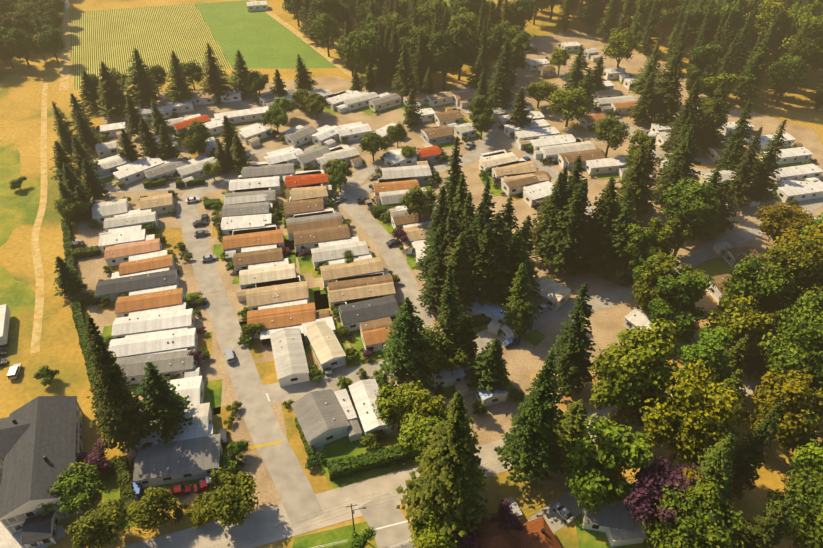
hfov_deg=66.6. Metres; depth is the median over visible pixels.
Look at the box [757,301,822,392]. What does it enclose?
tree
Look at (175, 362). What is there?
home
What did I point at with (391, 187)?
home
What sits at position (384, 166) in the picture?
home lot
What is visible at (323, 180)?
home
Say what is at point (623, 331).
home lot
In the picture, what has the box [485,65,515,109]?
tree
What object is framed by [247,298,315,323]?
home
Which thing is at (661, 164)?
home
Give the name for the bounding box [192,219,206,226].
car
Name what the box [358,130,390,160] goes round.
tree
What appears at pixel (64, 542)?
driveway
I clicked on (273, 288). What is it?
home
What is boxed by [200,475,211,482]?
car
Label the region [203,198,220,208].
hedge
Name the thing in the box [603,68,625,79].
home
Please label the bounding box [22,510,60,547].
house porch
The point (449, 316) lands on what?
tree
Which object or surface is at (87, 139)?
tree
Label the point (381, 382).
tree
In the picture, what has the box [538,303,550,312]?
car
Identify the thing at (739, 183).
tree
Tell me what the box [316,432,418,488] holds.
lawn
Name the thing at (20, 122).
ground
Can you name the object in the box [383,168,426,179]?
home
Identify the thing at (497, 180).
tree
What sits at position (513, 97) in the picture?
home
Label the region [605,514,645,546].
gray house awning
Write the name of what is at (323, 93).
home
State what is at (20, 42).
tree
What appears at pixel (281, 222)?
home lot
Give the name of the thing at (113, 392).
tree
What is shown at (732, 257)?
home
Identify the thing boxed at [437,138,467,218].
tree
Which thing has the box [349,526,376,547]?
tree
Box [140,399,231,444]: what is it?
home lot
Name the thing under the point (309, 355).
home lot
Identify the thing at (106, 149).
home
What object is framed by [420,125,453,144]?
home
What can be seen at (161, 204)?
home
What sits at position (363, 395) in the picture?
home
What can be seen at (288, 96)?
home
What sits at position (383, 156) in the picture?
car
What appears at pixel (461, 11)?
tree
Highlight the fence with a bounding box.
[312,539,347,547]
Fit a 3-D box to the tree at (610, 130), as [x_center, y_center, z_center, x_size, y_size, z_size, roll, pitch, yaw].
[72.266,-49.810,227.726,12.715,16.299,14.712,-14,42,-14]
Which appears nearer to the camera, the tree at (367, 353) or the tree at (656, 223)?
the tree at (367, 353)
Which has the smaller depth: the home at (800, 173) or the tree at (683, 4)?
the home at (800, 173)
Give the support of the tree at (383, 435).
on the lawn at (341, 448)
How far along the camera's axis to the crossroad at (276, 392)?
149.06 m
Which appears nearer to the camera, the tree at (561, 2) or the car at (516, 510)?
the car at (516, 510)
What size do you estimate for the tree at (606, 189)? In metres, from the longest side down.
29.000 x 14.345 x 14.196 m
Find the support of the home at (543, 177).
on the park base
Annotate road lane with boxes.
[101,170,327,193]
[123,98,402,110]
[246,139,390,156]
[348,127,498,197]
[607,197,822,303]
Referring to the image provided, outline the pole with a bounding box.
[345,504,366,530]
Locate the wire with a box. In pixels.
[353,425,641,510]
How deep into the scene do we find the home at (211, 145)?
233.88 m
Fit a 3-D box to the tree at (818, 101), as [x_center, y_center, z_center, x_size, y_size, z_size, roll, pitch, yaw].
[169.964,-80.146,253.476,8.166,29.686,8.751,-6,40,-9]
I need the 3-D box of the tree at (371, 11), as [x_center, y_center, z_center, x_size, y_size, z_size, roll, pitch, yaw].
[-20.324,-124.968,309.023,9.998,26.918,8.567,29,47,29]
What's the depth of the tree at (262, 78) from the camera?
265.09 m
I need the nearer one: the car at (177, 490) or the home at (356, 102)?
the car at (177, 490)
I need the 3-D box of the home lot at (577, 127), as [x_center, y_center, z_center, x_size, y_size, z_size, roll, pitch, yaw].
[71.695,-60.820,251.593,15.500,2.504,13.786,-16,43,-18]
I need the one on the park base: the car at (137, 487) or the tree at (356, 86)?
the tree at (356, 86)
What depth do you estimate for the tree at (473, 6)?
309.84 m
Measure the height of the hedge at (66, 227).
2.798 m
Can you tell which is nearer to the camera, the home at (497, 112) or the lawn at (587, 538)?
the lawn at (587, 538)
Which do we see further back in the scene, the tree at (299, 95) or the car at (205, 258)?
the tree at (299, 95)
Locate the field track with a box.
[30,83,47,353]
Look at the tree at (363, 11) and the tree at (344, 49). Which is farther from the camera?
the tree at (363, 11)
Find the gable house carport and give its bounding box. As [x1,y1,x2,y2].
[333,389,356,420]
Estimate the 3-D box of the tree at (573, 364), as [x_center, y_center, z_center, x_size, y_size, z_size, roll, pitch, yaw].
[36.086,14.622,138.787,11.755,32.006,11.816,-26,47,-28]
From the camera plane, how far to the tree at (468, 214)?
167.00 m
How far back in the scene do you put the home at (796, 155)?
228.83 m
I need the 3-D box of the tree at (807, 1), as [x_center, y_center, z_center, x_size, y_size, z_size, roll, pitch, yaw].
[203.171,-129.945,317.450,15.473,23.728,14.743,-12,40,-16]
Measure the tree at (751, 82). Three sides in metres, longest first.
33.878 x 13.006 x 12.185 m
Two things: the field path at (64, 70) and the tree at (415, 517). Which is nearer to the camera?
the tree at (415, 517)
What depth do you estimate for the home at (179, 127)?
247.70 m
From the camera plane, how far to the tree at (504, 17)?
300.78 m
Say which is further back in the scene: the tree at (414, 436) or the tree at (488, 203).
the tree at (488, 203)
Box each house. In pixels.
[0,396,83,534]
[291,389,349,447]
[470,512,520,547]
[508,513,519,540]
[519,516,560,547]
[582,484,633,531]
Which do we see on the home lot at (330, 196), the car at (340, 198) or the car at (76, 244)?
the car at (340, 198)
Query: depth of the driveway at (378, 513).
123.02 m
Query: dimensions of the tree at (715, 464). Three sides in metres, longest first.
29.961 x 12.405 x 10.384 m
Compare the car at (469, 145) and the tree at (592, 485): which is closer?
the tree at (592, 485)
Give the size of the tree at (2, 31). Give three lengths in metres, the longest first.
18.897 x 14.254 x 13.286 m
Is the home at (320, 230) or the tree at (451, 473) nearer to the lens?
the tree at (451, 473)
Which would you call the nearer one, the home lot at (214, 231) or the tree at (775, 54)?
the home lot at (214, 231)
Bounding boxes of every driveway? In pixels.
[0,522,65,547]
[47,535,91,547]
[358,491,414,547]
[525,489,581,533]
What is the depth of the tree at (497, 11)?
313.17 m
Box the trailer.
[0,304,10,345]
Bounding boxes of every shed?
[62,0,69,9]
[246,1,267,10]
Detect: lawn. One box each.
[98,468,149,532]
[151,227,183,253]
[222,441,232,454]
[247,337,262,358]
[255,361,278,384]
[281,401,332,493]
[292,522,376,547]
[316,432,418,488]
[346,352,387,367]
[462,313,488,332]
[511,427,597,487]
[529,364,604,419]
[575,513,650,547]
[676,295,723,362]
[690,161,753,184]
[690,254,766,276]
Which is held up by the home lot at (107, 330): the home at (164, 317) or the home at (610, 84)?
the home at (164, 317)
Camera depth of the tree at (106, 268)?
180.53 m
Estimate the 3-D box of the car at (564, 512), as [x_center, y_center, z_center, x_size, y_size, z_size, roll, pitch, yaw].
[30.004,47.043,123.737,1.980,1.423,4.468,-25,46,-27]
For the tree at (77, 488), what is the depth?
120.10 m
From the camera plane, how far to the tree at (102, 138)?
240.65 m
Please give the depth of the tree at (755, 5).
288.99 m
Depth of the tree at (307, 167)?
223.12 m
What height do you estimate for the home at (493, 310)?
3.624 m
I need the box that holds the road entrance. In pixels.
[177,186,323,527]
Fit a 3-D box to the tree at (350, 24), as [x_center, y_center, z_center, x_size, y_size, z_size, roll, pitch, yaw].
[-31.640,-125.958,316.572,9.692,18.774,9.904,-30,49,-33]
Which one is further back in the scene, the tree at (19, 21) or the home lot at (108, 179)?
the tree at (19, 21)
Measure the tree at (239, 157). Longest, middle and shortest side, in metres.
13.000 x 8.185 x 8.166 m
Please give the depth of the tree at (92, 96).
258.56 m
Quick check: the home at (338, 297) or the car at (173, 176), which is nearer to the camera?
the home at (338, 297)
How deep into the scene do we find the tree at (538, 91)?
257.54 m
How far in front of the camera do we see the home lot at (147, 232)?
196.09 m
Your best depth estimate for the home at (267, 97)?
265.94 m
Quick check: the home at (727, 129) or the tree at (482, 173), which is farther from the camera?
the home at (727, 129)
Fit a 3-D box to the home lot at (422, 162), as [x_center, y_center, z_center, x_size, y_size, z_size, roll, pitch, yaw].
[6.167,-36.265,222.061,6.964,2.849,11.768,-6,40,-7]
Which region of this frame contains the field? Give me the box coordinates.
[486,0,546,29]
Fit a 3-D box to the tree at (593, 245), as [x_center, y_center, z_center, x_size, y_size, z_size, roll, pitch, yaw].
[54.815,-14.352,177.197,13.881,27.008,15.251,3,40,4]
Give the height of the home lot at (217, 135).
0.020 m
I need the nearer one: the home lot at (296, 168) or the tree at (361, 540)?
the tree at (361, 540)
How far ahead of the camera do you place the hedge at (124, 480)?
126.81 m
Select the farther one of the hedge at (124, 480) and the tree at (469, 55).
the tree at (469, 55)
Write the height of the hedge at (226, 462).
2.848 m
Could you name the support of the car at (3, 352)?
on the ground at (20, 122)
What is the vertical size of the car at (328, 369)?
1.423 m
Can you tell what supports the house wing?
on the ground at (20, 122)
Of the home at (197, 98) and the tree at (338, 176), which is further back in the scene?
the home at (197, 98)
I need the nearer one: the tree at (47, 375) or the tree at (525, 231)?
the tree at (47, 375)
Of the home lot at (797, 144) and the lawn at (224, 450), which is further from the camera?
the home lot at (797, 144)
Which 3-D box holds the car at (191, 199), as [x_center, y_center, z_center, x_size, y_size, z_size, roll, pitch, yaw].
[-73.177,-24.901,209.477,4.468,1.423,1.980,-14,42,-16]
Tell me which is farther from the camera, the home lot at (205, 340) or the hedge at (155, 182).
the hedge at (155, 182)
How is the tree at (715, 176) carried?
on the park base
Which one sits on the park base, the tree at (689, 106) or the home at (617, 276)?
the home at (617, 276)
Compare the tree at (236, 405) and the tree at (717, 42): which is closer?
the tree at (236, 405)
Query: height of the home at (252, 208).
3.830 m
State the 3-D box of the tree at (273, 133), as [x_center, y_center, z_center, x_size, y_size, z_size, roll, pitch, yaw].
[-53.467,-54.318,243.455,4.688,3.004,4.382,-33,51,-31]
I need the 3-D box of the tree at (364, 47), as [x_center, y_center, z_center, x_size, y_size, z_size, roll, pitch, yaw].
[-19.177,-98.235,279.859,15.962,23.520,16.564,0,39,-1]
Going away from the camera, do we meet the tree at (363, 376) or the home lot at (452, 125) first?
the tree at (363, 376)
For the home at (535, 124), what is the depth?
245.49 m
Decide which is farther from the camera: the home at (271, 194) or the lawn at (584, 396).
the home at (271, 194)
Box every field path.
[59,3,69,90]
[249,0,364,81]
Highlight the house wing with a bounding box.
[0,417,30,475]
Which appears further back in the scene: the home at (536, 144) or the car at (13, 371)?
the home at (536, 144)
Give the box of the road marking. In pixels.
[388,539,414,547]
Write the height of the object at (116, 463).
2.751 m
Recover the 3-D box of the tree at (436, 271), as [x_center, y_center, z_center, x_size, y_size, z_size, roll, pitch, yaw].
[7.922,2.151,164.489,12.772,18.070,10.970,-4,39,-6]
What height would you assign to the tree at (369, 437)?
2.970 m
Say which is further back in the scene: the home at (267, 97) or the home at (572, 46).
the home at (572, 46)
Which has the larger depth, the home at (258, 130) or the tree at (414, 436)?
the home at (258, 130)
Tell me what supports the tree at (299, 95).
on the park base
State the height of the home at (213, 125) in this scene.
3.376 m
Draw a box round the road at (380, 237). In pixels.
[339,161,432,320]
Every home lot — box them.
[95,199,106,202]
[96,302,115,311]
[99,228,160,237]
[101,176,115,183]
[102,325,111,340]
[109,265,118,272]
[116,130,127,139]
[126,384,143,391]
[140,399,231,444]
[151,431,214,494]
[171,137,184,149]
[182,176,193,186]
[184,367,221,414]
[186,292,197,311]
[193,137,214,157]
[198,332,211,353]
[209,124,237,137]
[211,224,220,236]
[213,244,223,258]
[215,200,272,213]
[225,235,294,263]
[232,253,296,283]
[234,120,261,125]
[236,289,246,301]
[239,321,304,346]
[248,128,278,147]
[265,101,274,110]
[272,209,281,220]
[276,182,285,196]
[276,212,293,224]
[284,240,311,257]
[285,180,338,200]
[294,165,319,170]
[298,255,321,277]
[302,139,339,147]
[303,342,315,368]
[308,287,322,306]
[314,290,329,309]
[314,293,329,311]
[316,310,346,338]
[323,104,346,114]
[324,191,339,206]
[326,185,331,194]
[335,332,347,356]
[345,302,403,343]
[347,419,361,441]
[349,157,362,167]
[349,330,388,358]
[359,106,398,114]
[375,195,380,204]
[378,220,393,233]
[379,165,441,182]
[397,102,429,109]
[403,242,415,269]
[417,161,440,182]
[419,184,432,193]
[421,143,448,159]
[435,104,453,109]
[440,142,454,148]
[442,379,473,399]
[445,108,469,122]
[447,123,482,136]
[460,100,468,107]
[479,174,500,186]
[487,320,501,334]
[490,185,522,198]
[500,324,546,345]
[505,375,513,394]
[507,181,554,201]
[518,132,562,149]
[533,150,542,158]
[534,198,546,209]
[545,76,557,80]
[552,48,578,54]
[553,280,574,299]
[568,119,596,133]
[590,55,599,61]
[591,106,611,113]
[597,168,626,179]
[608,74,629,82]
[615,328,628,338]
[620,112,635,117]
[648,131,658,139]
[713,242,764,265]
[747,190,773,205]
[774,177,819,190]
[775,162,802,167]
[779,142,802,149]
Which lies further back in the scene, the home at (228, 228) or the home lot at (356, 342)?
the home at (228, 228)
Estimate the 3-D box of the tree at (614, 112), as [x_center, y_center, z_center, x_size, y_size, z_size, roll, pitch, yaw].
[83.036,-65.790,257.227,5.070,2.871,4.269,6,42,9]
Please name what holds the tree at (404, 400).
on the park base
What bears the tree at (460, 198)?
on the ground at (20, 122)
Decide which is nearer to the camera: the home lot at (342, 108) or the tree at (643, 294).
the tree at (643, 294)
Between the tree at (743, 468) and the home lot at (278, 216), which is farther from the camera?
the home lot at (278, 216)
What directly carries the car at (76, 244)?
on the park base
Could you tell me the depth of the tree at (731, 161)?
215.67 m
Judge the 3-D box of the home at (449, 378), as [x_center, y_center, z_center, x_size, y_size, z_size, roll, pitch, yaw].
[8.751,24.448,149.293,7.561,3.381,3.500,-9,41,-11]
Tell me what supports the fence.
on the lawn at (332, 536)
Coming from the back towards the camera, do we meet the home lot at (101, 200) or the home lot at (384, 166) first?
the home lot at (384, 166)
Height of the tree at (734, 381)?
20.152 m
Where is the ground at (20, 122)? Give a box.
[0,0,822,547]
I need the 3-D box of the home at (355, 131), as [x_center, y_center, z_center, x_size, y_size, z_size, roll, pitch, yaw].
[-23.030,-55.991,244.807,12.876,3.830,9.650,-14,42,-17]
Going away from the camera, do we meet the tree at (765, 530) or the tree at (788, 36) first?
the tree at (765, 530)
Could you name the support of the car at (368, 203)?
on the park base
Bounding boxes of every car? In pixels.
[0,349,6,356]
[0,358,6,365]
[7,363,22,379]
[71,241,84,248]
[131,482,142,497]
[166,173,179,180]
[168,484,190,497]
[185,196,199,203]
[189,297,207,307]
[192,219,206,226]
[194,230,208,237]
[194,480,209,493]
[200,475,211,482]
[201,213,207,221]
[201,254,216,262]
[218,428,228,446]
[224,348,235,363]
[324,365,331,373]
[332,192,338,200]
[335,196,345,200]
[356,197,368,203]
[364,199,372,209]
[368,173,380,179]
[380,152,389,159]
[386,239,400,246]
[464,141,474,148]
[502,337,520,347]
[505,497,522,519]
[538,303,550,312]
[552,502,574,523]
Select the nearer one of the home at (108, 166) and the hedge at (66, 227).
the hedge at (66, 227)
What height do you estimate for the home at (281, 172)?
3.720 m
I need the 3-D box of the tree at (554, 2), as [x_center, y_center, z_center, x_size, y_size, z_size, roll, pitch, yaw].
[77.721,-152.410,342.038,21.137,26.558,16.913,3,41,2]
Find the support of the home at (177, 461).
on the park base
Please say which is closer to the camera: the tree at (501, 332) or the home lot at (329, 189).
the tree at (501, 332)
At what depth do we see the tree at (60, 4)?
335.56 m
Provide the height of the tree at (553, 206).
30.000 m
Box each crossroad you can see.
[253,315,432,406]
[472,292,618,352]
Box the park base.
[75,30,822,509]
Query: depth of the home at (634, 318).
162.19 m
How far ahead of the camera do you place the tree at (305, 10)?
325.58 m
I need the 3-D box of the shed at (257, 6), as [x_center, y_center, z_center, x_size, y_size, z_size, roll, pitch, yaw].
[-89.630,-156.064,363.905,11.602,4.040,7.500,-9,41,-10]
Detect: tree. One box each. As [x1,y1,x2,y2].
[0,0,17,16]
[0,26,9,63]
[0,36,15,67]
[1,11,31,34]
[2,27,39,68]
[4,12,25,28]
[9,176,27,189]
[10,0,24,9]
[15,2,40,34]
[28,12,56,34]
[32,32,44,60]
[33,11,48,51]
[33,365,58,385]
[35,0,58,16]
[36,24,66,63]
[36,461,104,518]
[39,8,63,28]
[43,0,65,24]
[49,141,81,187]
[52,101,76,136]
[53,196,89,220]
[53,256,87,298]
[57,118,80,156]
[58,181,82,222]
[62,162,92,201]
[65,498,127,547]
[69,93,93,127]
[71,135,99,178]
[71,185,93,220]
[74,110,100,149]
[77,452,89,473]
[79,70,102,109]
[81,74,102,96]
[81,158,108,199]
[81,438,111,476]
[83,313,151,451]
[87,219,100,227]
[96,62,132,118]
[97,296,109,305]
[98,133,107,141]
[103,265,113,273]
[103,335,115,344]
[109,68,129,88]
[114,182,124,187]
[117,128,142,162]
[123,48,163,108]
[123,94,150,136]
[124,486,177,533]
[127,361,192,448]
[137,117,160,157]
[142,222,157,232]
[147,64,167,93]
[150,98,175,137]
[155,234,166,243]
[157,124,182,160]
[163,50,196,102]
[167,374,180,379]
[168,189,177,196]
[168,208,176,215]
[169,112,178,117]
[172,502,187,522]
[173,242,186,251]
[175,132,183,137]
[179,59,205,90]
[179,252,192,259]
[183,120,210,142]
[184,134,207,156]
[184,291,204,303]
[185,492,210,528]
[187,350,206,364]
[193,310,202,316]
[196,326,206,334]
[197,43,235,100]
[199,348,210,358]
[199,467,258,526]
[202,161,221,179]
[209,472,221,489]
[210,216,221,226]
[213,141,230,173]
[217,226,224,235]
[220,116,241,150]
[220,254,231,261]
[223,146,236,169]
[223,416,234,426]
[226,259,234,271]
[226,400,242,414]
[227,439,249,460]
[230,50,251,96]
[230,133,251,168]
[235,166,242,173]
[237,306,248,320]
[237,336,248,344]
[237,459,244,465]
[240,322,265,339]
[242,69,268,95]
[244,75,265,96]
[246,340,253,346]
[260,105,288,132]
[262,338,270,346]
[267,129,279,137]
[269,69,286,95]
[271,208,280,214]
[272,214,278,222]
[273,97,295,112]
[282,0,310,26]
[283,399,293,408]
[291,88,310,110]
[294,54,317,90]
[298,0,316,33]
[298,247,310,256]
[302,0,318,41]
[302,92,324,113]
[303,164,314,170]
[305,99,324,119]
[305,449,325,469]
[308,364,317,375]
[308,369,325,382]
[311,0,348,45]
[311,12,342,56]
[317,261,328,270]
[324,158,348,176]
[325,199,334,206]
[327,161,353,191]
[330,306,338,317]
[335,30,361,76]
[336,326,348,336]
[336,374,352,386]
[338,0,357,29]
[339,21,355,67]
[340,380,348,389]
[341,5,355,32]
[341,8,352,43]
[342,249,357,263]
[343,219,351,226]
[344,348,360,361]
[349,69,362,91]
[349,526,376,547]
[350,28,385,70]
[356,22,382,34]
[356,368,366,375]
[357,1,383,21]
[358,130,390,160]
[359,13,385,42]
[359,430,379,447]
[360,347,372,359]
[360,372,367,379]
[362,63,375,89]
[366,0,375,15]
[369,370,384,380]
[371,380,426,431]
[374,24,390,84]
[375,377,388,388]
[376,15,390,32]
[378,297,441,387]
[378,432,387,439]
[379,213,388,221]
[381,13,408,46]
[381,210,391,215]
[382,27,392,70]
[385,22,401,78]
[386,121,407,147]
[387,0,395,15]
[391,0,402,22]
[391,43,419,97]
[391,274,399,282]
[391,459,404,464]
[392,22,415,56]
[392,227,407,243]
[394,0,418,20]
[396,392,490,547]
[397,406,474,464]
[399,25,434,68]
[399,184,437,219]
[400,146,416,157]
[402,88,423,128]
[404,0,419,27]
[407,482,453,530]
[408,0,417,27]
[408,506,461,547]
[411,7,419,28]
[411,30,426,87]
[411,222,446,283]
[412,389,447,425]
[416,0,428,22]
[416,0,450,34]
[417,257,447,313]
[417,325,469,371]
[419,67,434,94]
[420,186,449,257]
[425,0,452,20]
[425,30,464,89]
[430,11,442,45]
[430,384,443,397]
[431,170,438,179]
[431,232,476,314]
[433,267,470,357]
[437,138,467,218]
[437,154,446,161]
[438,7,449,33]
[440,205,465,260]
[445,12,478,34]
[445,24,478,80]
[448,0,460,10]
[450,0,485,19]
[450,6,477,23]
[450,524,478,547]
[452,174,477,232]
[457,315,478,369]
[460,192,478,247]
[464,338,510,394]
[465,202,490,296]
[466,44,488,89]
[467,94,497,116]
[468,16,491,68]
[468,68,490,117]
[468,223,506,305]
[471,113,495,139]
[471,213,522,307]
[471,402,487,414]
[473,16,491,75]
[478,0,487,35]
[479,169,487,176]
[481,180,495,229]
[482,0,501,26]
[485,24,514,65]
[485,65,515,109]
[486,1,498,36]
[487,39,512,99]
[490,498,523,530]
[493,177,500,183]
[493,228,541,302]
[494,351,570,486]
[496,0,505,18]
[496,197,518,250]
[498,11,507,24]
[498,322,505,335]
[499,0,510,24]
[499,19,521,35]
[499,263,539,329]
[500,31,531,71]
[502,0,531,32]
[506,87,534,127]
[507,43,516,85]
[508,387,524,401]
[511,299,532,340]
[518,0,536,22]
[520,215,536,275]
[525,80,558,107]
[529,166,568,254]
[533,0,551,24]
[533,177,588,272]
[534,172,565,255]
[545,274,554,279]
[545,282,595,396]
[547,47,570,74]
[547,87,592,126]
[549,0,558,19]
[549,399,588,472]
[556,0,570,31]
[556,0,580,7]
[559,227,593,276]
[561,45,597,90]
[562,154,591,250]
[564,414,654,516]
[573,67,598,109]
[577,0,600,32]
[582,184,619,269]
[583,0,611,7]
[584,177,621,250]
[589,318,683,430]
[591,56,605,90]
[591,200,634,278]
[592,114,629,157]
[595,0,608,27]
[596,0,619,40]
[601,27,639,67]
[604,0,624,18]
[608,110,619,116]
[615,137,656,213]
[615,184,638,227]
[615,278,627,285]
[616,144,657,223]
[617,0,634,31]
[617,274,631,284]
[619,0,638,22]
[619,223,668,284]
[622,455,705,539]
[625,129,654,177]
[628,41,662,95]
[628,73,657,123]
[630,0,646,44]
[631,255,680,304]
[634,0,666,37]
[634,251,677,314]
[637,43,684,122]
[639,0,658,54]
[639,359,744,469]
[640,217,675,255]
[641,475,746,547]
[647,271,715,344]
[649,63,683,125]
[651,124,694,208]
[652,113,704,186]
[654,157,664,164]
[655,0,681,41]
[657,120,693,199]
[659,144,668,149]
[661,263,707,315]
[662,176,722,233]
[664,1,686,61]
[664,12,689,67]
[666,0,696,48]
[666,78,704,149]
[666,195,711,256]
[672,0,703,25]
[677,326,738,389]
[680,433,735,516]
[680,468,717,507]
[681,0,720,60]
[685,44,724,98]
[688,0,716,67]
[694,79,729,155]
[695,164,724,241]
[696,73,741,124]
[699,0,747,48]
[699,292,775,358]
[703,0,751,18]
[704,13,725,78]
[707,179,737,234]
[708,334,749,387]
[714,32,739,91]
[715,12,732,70]
[715,369,752,441]
[717,98,752,171]
[717,254,795,314]
[720,10,753,79]
[720,291,763,336]
[721,7,756,61]
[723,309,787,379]
[725,0,741,54]
[726,126,762,206]
[726,400,784,500]
[729,498,793,547]
[731,23,774,104]
[735,30,764,90]
[742,9,782,74]
[742,120,786,202]
[742,369,822,455]
[744,0,794,50]
[746,0,760,53]
[746,0,773,16]
[754,201,818,240]
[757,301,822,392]
[758,0,788,9]
[760,467,822,547]
[762,231,822,310]
[764,207,812,244]
[767,18,796,78]
[767,54,811,105]
[767,190,778,199]
[768,18,809,96]
[769,3,795,59]
[769,222,822,288]
[769,287,822,351]
[771,279,817,330]
[774,2,807,53]
[779,12,822,92]
[783,0,805,31]
[784,0,791,10]
[784,439,822,486]
[786,199,799,205]
[794,212,822,241]
[800,0,822,17]
[803,0,813,7]
[808,79,822,109]
[811,75,822,94]
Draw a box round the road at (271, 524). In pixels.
[122,370,771,547]
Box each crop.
[70,4,231,89]
[195,0,336,68]
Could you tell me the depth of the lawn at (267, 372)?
152.43 m
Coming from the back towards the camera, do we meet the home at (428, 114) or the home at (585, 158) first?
the home at (428, 114)
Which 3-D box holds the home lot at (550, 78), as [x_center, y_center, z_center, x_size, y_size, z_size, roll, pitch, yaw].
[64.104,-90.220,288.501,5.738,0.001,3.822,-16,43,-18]
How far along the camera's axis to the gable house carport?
141.67 m
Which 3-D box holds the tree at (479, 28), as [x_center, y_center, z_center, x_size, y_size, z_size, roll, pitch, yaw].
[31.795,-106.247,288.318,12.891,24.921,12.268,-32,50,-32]
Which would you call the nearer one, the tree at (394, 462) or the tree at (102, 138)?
the tree at (394, 462)
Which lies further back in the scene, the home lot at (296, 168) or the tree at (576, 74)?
the tree at (576, 74)
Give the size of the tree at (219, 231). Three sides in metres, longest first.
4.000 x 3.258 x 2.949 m
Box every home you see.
[92,198,129,224]
[93,154,130,178]
[95,141,118,157]
[95,267,178,302]
[98,225,146,253]
[100,122,126,137]
[104,208,157,231]
[104,234,161,265]
[108,326,197,357]
[111,302,194,338]
[113,156,164,183]
[113,347,196,384]
[115,282,184,317]
[119,250,174,274]
[130,402,211,456]
[133,424,222,486]
[138,105,172,119]
[139,193,173,213]
[143,157,188,180]
[151,133,172,147]
[166,99,193,112]
[167,117,183,132]
[167,376,203,406]
[172,114,210,134]
[176,155,216,178]
[188,118,224,135]
[191,90,217,104]
[199,139,217,155]
[214,106,267,123]
[220,88,241,101]
[221,201,268,216]
[221,213,272,225]
[221,214,264,235]
[222,225,283,251]
[224,187,268,204]
[225,187,275,202]
[229,175,279,193]
[229,175,280,192]
[231,226,283,252]
[233,244,282,273]
[239,123,271,144]
[239,258,295,288]
[241,162,293,180]
[242,161,293,171]
[246,275,309,302]
[246,277,308,310]
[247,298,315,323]
[248,310,315,344]
[259,88,294,106]
[263,146,302,165]
[270,328,309,386]
[275,89,308,104]
[283,125,317,147]
[283,197,323,212]
[284,198,323,217]
[285,170,327,189]
[285,171,328,189]
[286,208,342,224]
[286,211,341,240]
[290,184,327,203]
[291,183,326,200]
[293,224,348,248]
[293,229,350,251]
[295,145,330,168]
[298,88,332,106]
[301,316,335,342]
[306,320,345,370]
[311,125,341,145]
[311,236,369,268]
[316,147,341,170]
[320,252,383,286]
[323,145,359,163]
[326,90,353,101]
[327,90,362,109]
[327,271,394,290]
[327,273,395,307]
[337,122,371,142]
[338,296,397,326]
[339,295,399,330]
[342,91,379,110]
[348,379,391,434]
[359,317,394,331]
[360,327,390,351]
[368,92,400,111]
[372,123,395,139]
[373,177,418,195]
[374,178,419,194]
[379,188,426,200]
[379,191,425,204]
[381,164,431,182]
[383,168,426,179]
[384,149,417,166]
[390,210,435,227]
[391,206,435,216]
[400,224,430,247]
[403,92,428,105]
[414,240,428,268]
[417,108,434,122]
[417,145,441,154]
[417,149,440,162]
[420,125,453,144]
[426,90,456,106]
[432,365,465,388]
[433,110,463,125]
[453,88,479,105]
[454,123,476,139]
[464,296,507,322]
[466,363,508,406]
[479,151,517,173]
[480,149,517,159]
[484,93,517,101]
[491,101,533,120]
[491,158,538,182]
[492,161,537,177]
[497,111,544,127]
[500,172,548,185]
[501,171,551,195]
[504,119,549,137]
[514,127,559,142]
[522,181,552,195]
[523,181,553,206]
[526,58,546,70]
[530,137,575,152]
[531,276,571,310]
[536,65,554,76]
[539,61,549,65]
[539,134,575,140]
[539,139,595,158]
[544,139,590,161]
[556,149,605,168]
[561,41,579,51]
[565,152,604,169]
[578,110,608,129]
[583,48,598,58]
[583,80,614,88]
[584,157,627,174]
[587,112,603,115]
[589,89,622,100]
[593,95,637,107]
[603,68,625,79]
[610,101,637,114]
[613,267,631,278]
[623,78,637,89]
[623,307,678,345]
[650,121,676,132]
[656,133,672,146]
[660,160,668,167]
[699,170,735,186]
[705,144,748,164]
[706,265,771,302]
[718,121,753,135]
[723,246,760,267]
[747,133,795,149]
[759,147,812,164]
[769,164,822,183]
[776,181,822,202]
[780,179,818,186]
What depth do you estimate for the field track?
194.49 m
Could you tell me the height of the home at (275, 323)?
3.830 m
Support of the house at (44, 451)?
on the ground at (20, 122)
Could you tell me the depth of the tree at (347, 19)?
307.24 m
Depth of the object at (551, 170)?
233.61 m
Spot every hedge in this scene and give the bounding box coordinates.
[61,218,76,265]
[65,245,100,258]
[66,261,83,315]
[72,312,99,377]
[77,291,110,305]
[88,372,107,414]
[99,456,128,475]
[116,465,134,514]
[143,177,165,187]
[175,176,204,188]
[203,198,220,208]
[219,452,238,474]
[295,417,315,457]
[327,443,416,480]
[370,197,431,218]
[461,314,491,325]
[523,144,532,152]
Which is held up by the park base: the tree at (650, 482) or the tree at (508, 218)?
the tree at (508, 218)
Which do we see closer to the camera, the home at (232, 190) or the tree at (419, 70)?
the home at (232, 190)
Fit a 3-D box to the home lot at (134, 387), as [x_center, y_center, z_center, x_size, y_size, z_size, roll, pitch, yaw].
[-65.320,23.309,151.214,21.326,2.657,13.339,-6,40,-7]
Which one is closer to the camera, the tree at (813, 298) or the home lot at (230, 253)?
the tree at (813, 298)
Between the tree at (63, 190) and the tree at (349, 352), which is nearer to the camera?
the tree at (349, 352)
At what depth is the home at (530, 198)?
207.94 m

